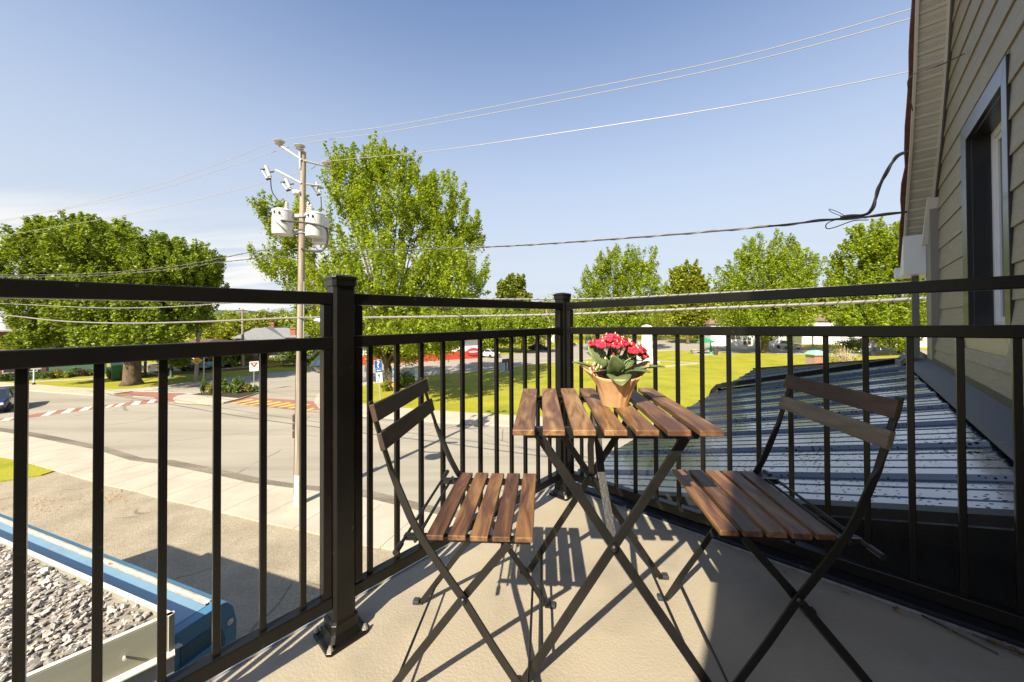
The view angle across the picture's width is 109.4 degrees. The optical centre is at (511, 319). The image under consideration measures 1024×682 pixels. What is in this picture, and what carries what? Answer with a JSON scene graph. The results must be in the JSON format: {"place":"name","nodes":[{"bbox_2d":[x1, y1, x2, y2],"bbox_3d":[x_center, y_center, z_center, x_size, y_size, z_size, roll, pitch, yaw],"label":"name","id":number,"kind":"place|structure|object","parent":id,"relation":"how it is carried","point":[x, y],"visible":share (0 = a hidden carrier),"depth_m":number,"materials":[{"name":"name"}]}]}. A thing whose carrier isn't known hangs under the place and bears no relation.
{"place":"outdoors","nodes":[
{"label":"outdoors","id":0,"kind":"place"},
{"bbox_2d":[0,457,53,481],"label":"verge","id":1,"kind":"structure","parent":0,"point":[6,469],"depth_m":14.77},
{"bbox_2d":[0,544,149,681],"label":"gravel","id":2,"kind":"structure","parent":0,"point":[35,660],"depth_m":2.78,"materials":[{"name":"gravel"}]},
{"bbox_2d":[0,381,212,395],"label":"pavement","id":3,"kind":"structure","parent":0,"point":[63,390],"depth_m":33.03,"materials":[{"name":"concrete"}]},
{"bbox_2d":[0,513,236,681],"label":"flat roof building","id":4,"kind":"structure","parent":0,"point":[129,655],"depth_m":2.91,"materials":[{"name":"blue metal"}]},
{"bbox_2d":[29,364,286,381],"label":"pavement","id":5,"kind":"structure","parent":0,"point":[107,377],"depth_m":39.56,"materials":[{"name":"concrete"}]},
{"bbox_2d":[106,363,210,372],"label":"car park","id":6,"kind":"structure","parent":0,"point":[153,371],"depth_m":48.16,"materials":[{"name":"asphalt"}]},
{"bbox_2d":[179,358,206,370],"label":"parked car","id":7,"kind":"object","parent":6,"relation":"on","point":[191,366],"visible":0.27,"depth_m":45.65,"materials":[{"name":"paint"}]},
{"bbox_2d":[0,457,400,638],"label":"parking lot","id":8,"kind":"structure","parent":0,"point":[130,528],"depth_m":10.00,"materials":[{"name":"concrete"}]},
{"bbox_2d":[0,489,127,519],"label":"leaf litter","id":9,"kind":"object","parent":8,"relation":"on","point":[62,504],"visible":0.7,"depth_m":12.13,"materials":[{"name":"plant"}]},
{"bbox_2d":[575,0,1023,651],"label":"house","id":10,"kind":"structure","parent":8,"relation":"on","point":[963,194],"depth_m":2.24,"materials":[{"name":"metal"}]},
{"bbox_2d":[211,485,1023,681],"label":"balcony floor","id":11,"kind":"structure","parent":10,"relation":"attached to","point":[614,631],"depth_m":1.14,"materials":[{"name":"concrete"}]},
{"bbox_2d":[206,484,553,681],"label":"floor drip edge","id":12,"kind":"object","parent":11,"relation":"attached to","point":[276,642],"depth_m":1.18,"materials":[{"name":"metal"}]},
{"bbox_2d":[368,377,555,681],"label":"folding chair","id":13,"kind":"object","parent":11,"relation":"on","point":[489,505],"visible":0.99,"depth_m":0.96,"materials":[{"name":"brown wood"}]},
{"bbox_2d":[0,274,1023,681],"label":"balcony railing","id":14,"kind":"object","parent":11,"relation":"on","point":[340,342],"visible":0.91,"depth_m":1.11,"materials":[{"name":"metal"}]},
{"bbox_2d":[513,388,723,681],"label":"folding table","id":15,"kind":"object","parent":11,"relation":"on","point":[599,424],"visible":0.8,"depth_m":0.97,"materials":[{"name":"brown wood"}]},
{"bbox_2d":[572,332,664,407],"bbox_3d":[0.346,0.158,1.167,0.258,0.234,0.214,-1,-1,32],"label":"potted plant","id":16,"kind":"object","parent":15,"relation":"on","point":[616,376],"visible":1,"depth_m":1.13,"materials":[{"name":"green plant"}]},
{"bbox_2d":[657,373,904,681],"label":"folding chair","id":17,"kind":"object","parent":11,"relation":"on","point":[771,512],"visible":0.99,"depth_m":0.93,"materials":[{"name":"brown wood"}]},
{"bbox_2d":[921,615,998,654],"bbox_3d":[1.348,0.951,1.096,0.012,0.008,0.152,0,-1,-25],"label":"twig","id":18,"kind":"object","parent":11,"relation":"on","point":[961,635],"visible":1,"depth_m":1.09,"materials":[{"name":"brown wood"}]},
{"bbox_2d":[972,633,1023,655],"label":"twig","id":19,"kind":"object","parent":11,"relation":"on","point":[997,643],"visible":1,"depth_m":1.06,"materials":[{"name":"brown wood"}]},
{"bbox_2d":[907,53,964,110],"bbox_3d":[3.106,-1.813,2.669,0.843,0.307,0.291,0,-1,-38],"label":"coax cable","id":20,"kind":"object","parent":10,"relation":"attached to","point":[924,70],"visible":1,"depth_m":2.66,"materials":[{"name":"rubber"}]},
{"bbox_2d":[960,53,1014,356],"bbox_3d":[3.151,-0.616,2.332,0.160,1.670,1.112,-1,-1,43],"label":"window","id":21,"kind":"structure","parent":10,"relation":"in","point":[986,162],"depth_m":2.58,"materials":[{"name":"white metal"}]},
{"bbox_2d":[0,432,455,551],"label":"pavement","id":22,"kind":"structure","parent":0,"point":[286,514],"depth_m":13.00,"materials":[{"name":"concrete"}]},
{"bbox_2d":[260,139,343,505],"bbox_3d":[-6.861,0.122,11.885,2.352,12.058,1.323,0,-1,-33],"label":"utility pole","id":23,"kind":"object","parent":22,"relation":"on","point":[313,225],"visible":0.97,"depth_m":11.87,"materials":[{"name":"white paint"}]},
{"bbox_2d":[0,256,297,276],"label":"service cable","id":24,"kind":"object","parent":23,"relation":"attached to","point":[175,268],"visible":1,"depth_m":14.30,"materials":[{"name":"rubber"}]},
{"bbox_2d":[42,248,297,274],"bbox_3d":[-22.560,-2.617,17.940,33.376,1.250,0.044,0,-1,21],"label":"service cable","id":25,"kind":"object","parent":23,"relation":"attached to","point":[176,265],"visible":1,"depth_m":14.25,"materials":[{"name":"rubber"}]},
{"bbox_2d":[4,72,907,235],"bbox_3d":[-16.960,-4.873,16.328,55.240,0.891,0.303,0,-1,21],"label":"power line","id":26,"kind":"object","parent":23,"relation":"attached to","point":[536,136],"visible":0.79,"depth_m":9.12,"materials":[{"name":"metal"}]},
{"bbox_2d":[3,9,910,221],"bbox_3d":[-16.153,-5.503,15.295,52.406,0.606,0.236,0,-1,21],"label":"power line","id":27,"kind":"object","parent":23,"relation":"attached to","point":[533,98],"visible":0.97,"depth_m":8.69,"materials":[{"name":"metal"}]},
{"bbox_2d":[4,18,909,219],"bbox_3d":[-16.081,-5.483,15.366,52.292,0.896,0.064,0,-1,21],"label":"power line","id":28,"kind":"object","parent":23,"relation":"attached to","point":[537,104],"visible":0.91,"depth_m":8.64,"materials":[{"name":"metal"}]},
{"bbox_2d":[0,296,925,323],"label":"telecom cable","id":29,"kind":"object","parent":23,"relation":"attached to","point":[728,307],"visible":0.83,"depth_m":8.44,"materials":[{"name":"rubber"}]},
{"bbox_2d":[0,280,925,308],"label":"telecom cable","id":30,"kind":"object","parent":23,"relation":"attached to","point":[496,298],"visible":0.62,"depth_m":8.69,"materials":[{"name":"rubber"}]},
{"bbox_2d":[306,211,907,250],"bbox_3d":[-1.585,-1.656,7.726,13.691,1.417,0.041,-1,-1,38],"label":"service cable","id":31,"kind":"object","parent":23,"relation":"attached to","point":[804,222],"visible":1,"depth_m":4.68,"materials":[{"name":"rubber"}]},
{"bbox_2d":[825,219,868,228],"bbox_3d":[3.442,-0.994,3.730,0.330,0.093,0.010,-1,-1,38],"label":"cable loop","id":32,"kind":"object","parent":31,"relation":"hanging from","point":[842,224],"visible":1,"depth_m":3.75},
{"bbox_2d":[840,151,908,217],"bbox_3d":[3.595,-1.321,3.609,0.487,0.568,0.076,-1,-1,43],"label":"service drop","id":33,"kind":"object","parent":31,"relation":"attached to","point":[884,176],"visible":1,"depth_m":3.59,"materials":[{"name":"rubber"}]},
{"bbox_2d":[307,350,319,372],"bbox_3d":[-6.118,1.284,11.640,0.774,0.894,1.370,0,-1,-38],"label":"street lamp","id":34,"kind":"object","parent":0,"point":[315,363],"visible":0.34,"depth_m":11.18,"materials":[{"name":"metal"}]},
{"bbox_2d":[211,310,575,326],"bbox_3d":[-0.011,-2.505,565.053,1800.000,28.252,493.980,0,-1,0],"label":"hills","id":35,"kind":"structure","parent":0,"point":[223,311],"depth_m":527.84,"materials":[{"name":"plant"}]},
{"bbox_2d":[0,0,925,315],"label":"sky","id":36,"kind":"structure","parent":0,"point":[100,99],"materials":[{"name":"blue"}]},
{"bbox_2d":[0,339,926,512],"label":"road","id":37,"kind":"structure","parent":0,"point":[131,429],"depth_m":19.78,"materials":[{"name":"asphalt"}]},
{"bbox_2d":[0,386,13,411],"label":"blue hatchback","id":38,"kind":"object","parent":37,"relation":"on","point":[6,398],"visible":0.56,"depth_m":25.22,"materials":[{"name":"paint"}]},
{"bbox_2d":[0,399,157,420],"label":"red crossing","id":39,"kind":"object","parent":37,"relation":"on","point":[79,408],"visible":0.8,"depth_m":25.57,"materials":[{"name":"paint"}]},
{"bbox_2d":[115,392,187,401],"bbox_3d":[-29.959,6.429,30.658,8.884,0.001,3.073,-1,-1,24],"label":"red median","id":40,"kind":"object","parent":37,"relation":"on","point":[151,394],"visible":0.59,"depth_m":30.87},
{"bbox_2d":[173,392,258,404],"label":"traffic island","id":41,"kind":"structure","parent":37,"relation":"on","point":[191,398],"depth_m":28.27,"materials":[{"name":"concrete"}]},
{"bbox_2d":[200,378,207,392],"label":"island plant","id":42,"kind":"object","parent":41,"relation":"on","point":[203,386],"visible":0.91,"depth_m":30.96,"materials":[{"name":"green plant"}]},
{"bbox_2d":[193,391,258,397],"bbox_3d":[-24.160,6.269,30.098,4.960,0.040,2.750,0,-1,0],"label":"planting bed","id":43,"kind":"object","parent":41,"relation":"on","point":[240,394],"visible":0.69,"depth_m":30.04,"materials":[{"name":"soil"}]},
{"bbox_2d":[205,381,212,393],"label":"island plant","id":44,"kind":"object","parent":43,"relation":"on","point":[209,389],"visible":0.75,"depth_m":30.44,"materials":[{"name":"yellow plant"}]},
{"bbox_2d":[222,379,235,392],"bbox_3d":[-24.002,5.805,30.782,1.227,1.513,0.972,0,-1,0],"label":"island plant","id":45,"kind":"object","parent":43,"relation":"on","point":[228,386],"visible":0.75,"depth_m":30.62,"materials":[{"name":"green plant"}]},
{"bbox_2d":[232,376,245,393],"bbox_3d":[-23.271,5.661,30.742,1.270,1.692,1.147,0,-1,0],"label":"island plant","id":46,"kind":"object","parent":43,"relation":"on","point":[236,385],"visible":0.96,"depth_m":30.66,"materials":[{"name":"green plant"}]},
{"bbox_2d":[238,382,254,391],"bbox_3d":[-22.792,5.880,31.020,1.405,1.194,1.208,0,-1,0],"label":"island plant","id":47,"kind":"object","parent":43,"relation":"on","point":[245,387],"visible":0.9,"depth_m":30.92,"materials":[{"name":"green plant"}]},
{"bbox_2d":[249,361,258,370],"bbox_3d":[-22.755,5.000,31.956,0.677,2.543,0.092,0,-1,-35],"label":"yield sign","id":48,"kind":"object","parent":41,"relation":"on","point":[253,365],"visible":0.91,"depth_m":31.95,"materials":[{"name":"metal"}]},
{"bbox_2d":[0,428,458,517],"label":"gutter edge","id":49,"kind":"object","parent":37,"relation":"on","point":[382,497],"visible":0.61,"depth_m":14.92,"materials":[{"name":"concrete"}]},
{"bbox_2d":[229,397,319,409],"bbox_3d":[-17.502,6.339,27.356,9.520,0.001,2.525,0,-1,19],"label":"yellow crossing base","id":50,"kind":"object","parent":37,"relation":"on","point":[311,405],"visible":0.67,"depth_m":27.52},
{"bbox_2d":[483,349,500,357],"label":"parked car","id":51,"kind":"object","parent":37,"relation":"on","point":[489,353],"visible":0.52,"depth_m":62.32,"materials":[{"name":"white paint"}]},
{"bbox_2d":[528,343,546,350],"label":"parked car","id":52,"kind":"object","parent":37,"relation":"on","point":[542,347],"visible":0.71,"depth_m":77.91,"materials":[{"name":"blue paint"}]},
{"bbox_2d":[775,340,802,348],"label":"parked pickup","id":53,"kind":"object","parent":37,"relation":"on","point":[783,343],"visible":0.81,"depth_m":79.44,"materials":[{"name":"silver metal"}]},
{"bbox_2d":[858,347,895,355],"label":"parked car","id":54,"kind":"object","parent":37,"relation":"on","point":[873,351],"visible":0.74,"depth_m":62.19,"materials":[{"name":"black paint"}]},
{"bbox_2d":[3,331,926,389],"bbox_3d":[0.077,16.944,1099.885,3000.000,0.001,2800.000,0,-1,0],"label":"ground","id":55,"kind":"structure","parent":0,"point":[150,381],"depth_m":43.00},
{"bbox_2d":[0,372,13,381],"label":"shrub","id":56,"kind":"object","parent":55,"relation":"on","point":[4,376],"visible":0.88,"depth_m":38.47,"materials":[{"name":"green plant"}]},
{"bbox_2d":[31,371,60,378],"bbox_3d":[-51.387,6.128,39.918,1.356,0.922,2.172,-1,-1,38],"label":"shrub","id":57,"kind":"object","parent":55,"relation":"on","point":[45,375],"visible":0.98,"depth_m":39.71,"materials":[{"name":"green plant"}]},
{"bbox_2d":[0,317,106,381],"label":"green shop","id":58,"kind":"structure","parent":55,"relation":"on","point":[3,328],"depth_m":40.83,"materials":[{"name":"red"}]},
{"bbox_2d":[2,369,37,373],"bbox_3d":[-53.332,5.008,39.294,0.067,1.590,2.290,-1,-1,42],"label":"window","id":59,"kind":"structure","parent":58,"relation":"in","point":[5,371],"depth_m":38.85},
{"bbox_2d":[53,370,68,377],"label":"shrub","id":60,"kind":"object","parent":55,"relation":"on","point":[61,373],"visible":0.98,"depth_m":40.63,"materials":[{"name":"yellow plant"}]},
{"bbox_2d":[59,367,80,376],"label":"shrub","id":61,"kind":"object","parent":55,"relation":"on","point":[71,371],"visible":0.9,"depth_m":41.61,"materials":[{"name":"green plant"}]},
{"bbox_2d":[73,369,91,376],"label":"shrub","id":62,"kind":"object","parent":55,"relation":"on","point":[81,372],"visible":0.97,"depth_m":41.92,"materials":[{"name":"purple plant"}]},
{"bbox_2d":[0,209,229,385],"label":"maple tree","id":63,"kind":"object","parent":55,"relation":"on","point":[79,249],"visible":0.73,"depth_m":33.18,"materials":[{"name":"green plant"}]},
{"bbox_2d":[108,363,122,379],"bbox_3d":[-42.971,5.614,39.467,1.480,1.848,1.441,-1,-1,38],"label":"storage bin","id":64,"kind":"object","parent":55,"relation":"on","point":[116,369],"visible":0.7,"depth_m":39.00,"materials":[{"name":"plastic"}]},
{"bbox_2d":[147,364,193,372],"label":"parked pickup","id":65,"kind":"object","parent":55,"relation":"on","point":[152,367],"visible":0.2,"depth_m":43.47,"materials":[{"name":"white paint"}]},
{"bbox_2d":[154,342,193,369],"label":"tree","id":66,"kind":"object","parent":55,"relation":"on","point":[177,363],"visible":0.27,"depth_m":40.77,"materials":[{"name":"plant"}]},
{"bbox_2d":[194,329,200,380],"bbox_3d":[-32.480,1.075,37.731,1.600,10.716,0.590,0,-1,0],"label":"leaning pole","id":67,"kind":"object","parent":55,"relation":"on","point":[196,368],"visible":0.33,"depth_m":37.48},
{"bbox_2d":[182,339,231,358],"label":"buff shopfront","id":68,"kind":"object","parent":55,"relation":"on","point":[206,340],"visible":0.01,"depth_m":57.41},
{"bbox_2d":[188,317,237,340],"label":"garden tree","id":69,"kind":"object","parent":55,"relation":"on","point":[209,332],"visible":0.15,"depth_m":65.01,"materials":[{"name":"plant"}]},
{"bbox_2d":[199,357,236,369],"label":"parked pickup","id":70,"kind":"object","parent":55,"relation":"on","point":[208,363],"visible":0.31,"depth_m":47.01,"materials":[{"name":"teal paint"}]},
{"bbox_2d":[194,354,253,366],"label":"tree","id":71,"kind":"object","parent":55,"relation":"on","point":[226,359],"visible":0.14,"depth_m":50.70,"materials":[{"name":"plant"}]},
{"bbox_2d":[142,363,310,376],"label":"kerb","id":72,"kind":"object","parent":55,"relation":"on","point":[205,371],"visible":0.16,"depth_m":46.18,"materials":[{"name":"concrete"}]},
{"bbox_2d":[211,312,260,340],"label":"garden tree","id":73,"kind":"object","parent":55,"relation":"on","point":[225,334],"visible":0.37,"depth_m":64.58,"materials":[{"name":"plant"}]},
{"bbox_2d":[236,309,248,366],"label":"utility pole","id":74,"kind":"object","parent":55,"relation":"on","point":[242,338],"visible":0.83,"depth_m":50.25,"materials":[{"name":"wood"}]},
{"bbox_2d":[230,322,309,363],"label":"bungalow","id":75,"kind":"object","parent":55,"relation":"on","point":[271,332],"visible":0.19,"depth_m":55.86,"materials":[{"name":"grey"}]},
{"bbox_2d":[245,310,294,328],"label":"garden tree","id":76,"kind":"object","parent":55,"relation":"on","point":[278,322],"visible":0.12,"depth_m":66.07,"materials":[{"name":"plant"}]},
{"bbox_2d":[249,353,295,363],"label":"shrub","id":77,"kind":"object","parent":55,"relation":"on","point":[269,360],"visible":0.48,"depth_m":54.68,"materials":[{"name":"green plant"}]},
{"bbox_2d":[273,352,292,362],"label":"shrub","id":78,"kind":"object","parent":55,"relation":"on","point":[283,354],"visible":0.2,"depth_m":54.99,"materials":[{"name":"green plant"}]},
{"bbox_2d":[281,360,295,366],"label":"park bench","id":79,"kind":"object","parent":55,"relation":"on","point":[283,362],"visible":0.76,"depth_m":49.95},
{"bbox_2d":[277,312,317,337],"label":"garden tree","id":80,"kind":"object","parent":55,"relation":"on","point":[288,325],"visible":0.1,"depth_m":66.71,"materials":[{"name":"plant"}]},
{"bbox_2d":[286,336,319,362],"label":"garden tree","id":81,"kind":"object","parent":55,"relation":"on","point":[291,355],"visible":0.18,"depth_m":52.73,"materials":[{"name":"plant"}]},
{"bbox_2d":[0,307,798,328],"bbox_3d":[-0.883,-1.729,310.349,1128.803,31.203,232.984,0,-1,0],"label":"woods","id":82,"kind":"object","parent":55,"relation":"on","point":[281,312],"visible":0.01,"depth_m":248.31,"materials":[{"name":"green plant"}]},
{"bbox_2d":[363,340,477,364],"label":"snack bar","id":83,"kind":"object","parent":55,"relation":"on","point":[471,349],"visible":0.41,"depth_m":60.25,"materials":[{"name":"red paint"}]},
{"bbox_2d":[447,308,502,348],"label":"roadside tree","id":84,"kind":"object","parent":55,"relation":"on","point":[476,323],"visible":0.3,"depth_m":74.94,"materials":[{"name":"plant"}]},
{"bbox_2d":[493,273,532,344],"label":"conifer tree","id":85,"kind":"object","parent":55,"relation":"on","point":[511,285],"visible":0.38,"depth_m":97.62,"materials":[{"name":"plant"}]},
{"bbox_2d":[482,309,554,352],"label":"roadside tree","id":86,"kind":"object","parent":55,"relation":"on","point":[526,322],"visible":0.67,"depth_m":70.12,"materials":[{"name":"plant"}]},
{"bbox_2d":[516,338,554,346],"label":"shrub","id":87,"kind":"object","parent":55,"relation":"on","point":[543,342],"visible":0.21,"depth_m":88.11,"materials":[{"name":"green plant"}]},
{"bbox_2d":[570,243,669,350],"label":"park tree","id":88,"kind":"object","parent":55,"relation":"on","point":[597,288],"visible":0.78,"depth_m":74.46,"materials":[{"name":"plant"}]},
{"bbox_2d":[363,289,923,340],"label":"tree belt","id":89,"kind":"object","parent":55,"relation":"on","point":[661,322],"visible":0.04,"depth_m":124.17,"materials":[{"name":"plant"}]},
{"bbox_2d":[663,258,718,343],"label":"park tree","id":90,"kind":"object","parent":55,"relation":"on","point":[683,280],"visible":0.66,"depth_m":97.23,"materials":[{"name":"plant"}]},
{"bbox_2d":[703,315,785,345],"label":"white hall","id":91,"kind":"structure","parent":55,"relation":"on","point":[735,341],"depth_m":90.01,"materials":[{"name":"brown"}]},
{"bbox_2d":[743,336,751,345],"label":"door","id":92,"kind":"structure","parent":91,"relation":"in","point":[748,342],"depth_m":89.16,"materials":[{"name":"white"}]},
{"bbox_2d":[829,338,861,349],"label":"shrub","id":93,"kind":"object","parent":55,"relation":"on","point":[851,344],"visible":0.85,"depth_m":76.19,"materials":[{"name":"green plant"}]},
{"bbox_2d":[815,216,926,353],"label":"park tree","id":94,"kind":"object","parent":55,"relation":"on","point":[868,250],"visible":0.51,"depth_m":64.50,"materials":[{"name":"plant"}]},
{"bbox_2d":[890,309,926,346],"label":"white cottage","id":95,"kind":"structure","parent":55,"relation":"on","point":[923,343],"depth_m":82.55,"materials":[{"name":"grey"}]},
{"bbox_2d":[314,375,653,426],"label":"park pavement","id":96,"kind":"structure","parent":0,"point":[470,418],"depth_m":22.77,"materials":[{"name":"concrete"}]},
{"bbox_2d":[500,358,515,372],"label":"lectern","id":97,"kind":"object","parent":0,"point":[505,370],"visible":0.75,"depth_m":43.52,"materials":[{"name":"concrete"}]},
{"bbox_2d":[363,350,900,422],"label":"lawn","id":98,"kind":"structure","parent":0,"point":[742,364],"depth_m":36.52,"materials":[{"name":"plant"}]},
{"bbox_2d":[245,130,490,390],"bbox_3d":[-12.600,-5.026,30.376,21.155,23.032,14.789,0,-1,16],"label":"maple tree","id":99,"kind":"object","parent":98,"relation":"on","point":[359,197],"visible":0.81,"depth_m":30.12,"materials":[{"name":"green plant"}]},
{"bbox_2d":[374,359,382,399],"bbox_3d":[-10.304,4.664,27.937,0.643,3.125,0.134,0,-1,-23],"label":"information sign","id":100,"kind":"object","parent":98,"relation":"on","point":[378,369],"visible":1,"depth_m":27.93,"materials":[{"name":"metal"}]},
{"bbox_2d":[380,380,390,390],"bbox_3d":[-11.024,5.879,31.419,1.025,1.204,0.985,0,-1,0],"label":"shrub","id":101,"kind":"object","parent":98,"relation":"on","point":[385,386],"visible":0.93,"depth_m":31.32,"materials":[{"name":"yellow plant"}]},
{"bbox_2d":[384,370,428,387],"bbox_3d":[-9.890,5.556,33.314,3.634,2.189,4.526,0,-1,-28],"label":"shrub","id":102,"kind":"object","parent":98,"relation":"on","point":[409,377],"visible":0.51,"depth_m":32.74,"materials":[{"name":"green plant"}]},
{"bbox_2d":[445,350,672,373],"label":"park kerb","id":103,"kind":"structure","parent":98,"relation":"on","point":[541,362],"depth_m":49.80,"materials":[{"name":"concrete"}]},
{"bbox_2d":[637,325,659,363],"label":"monument","id":104,"kind":"object","parent":98,"relation":"on","point":[646,343],"visible":0.33,"depth_m":52.52,"materials":[{"name":"white stone"}]},
{"bbox_2d":[693,337,714,355],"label":"picnic shelter","id":105,"kind":"object","parent":98,"relation":"on","point":[706,340],"visible":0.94,"depth_m":66.33,"materials":[{"name":"concrete"}]},
{"bbox_2d":[703,228,830,352],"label":"park tree","id":106,"kind":"object","parent":98,"relation":"on","point":[773,265],"visible":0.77,"depth_m":66.10,"materials":[{"name":"plant"}]},
{"bbox_2d":[829,345,861,361],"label":"shrub","id":107,"kind":"object","parent":98,"relation":"on","point":[842,355],"visible":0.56,"depth_m":45.97,"materials":[{"name":"yellow plant"}]},
{"bbox_2d":[803,350,822,363],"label":"brick pillar","id":108,"kind":"structure","parent":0,"point":[813,356],"depth_m":45.98,"materials":[{"name":"orange brick"}]},
{"bbox_2d":[793,311,892,347],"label":"long white building","id":109,"kind":"structure","parent":0,"point":[820,321],"depth_m":95.13,"materials":[{"name":"brown"}]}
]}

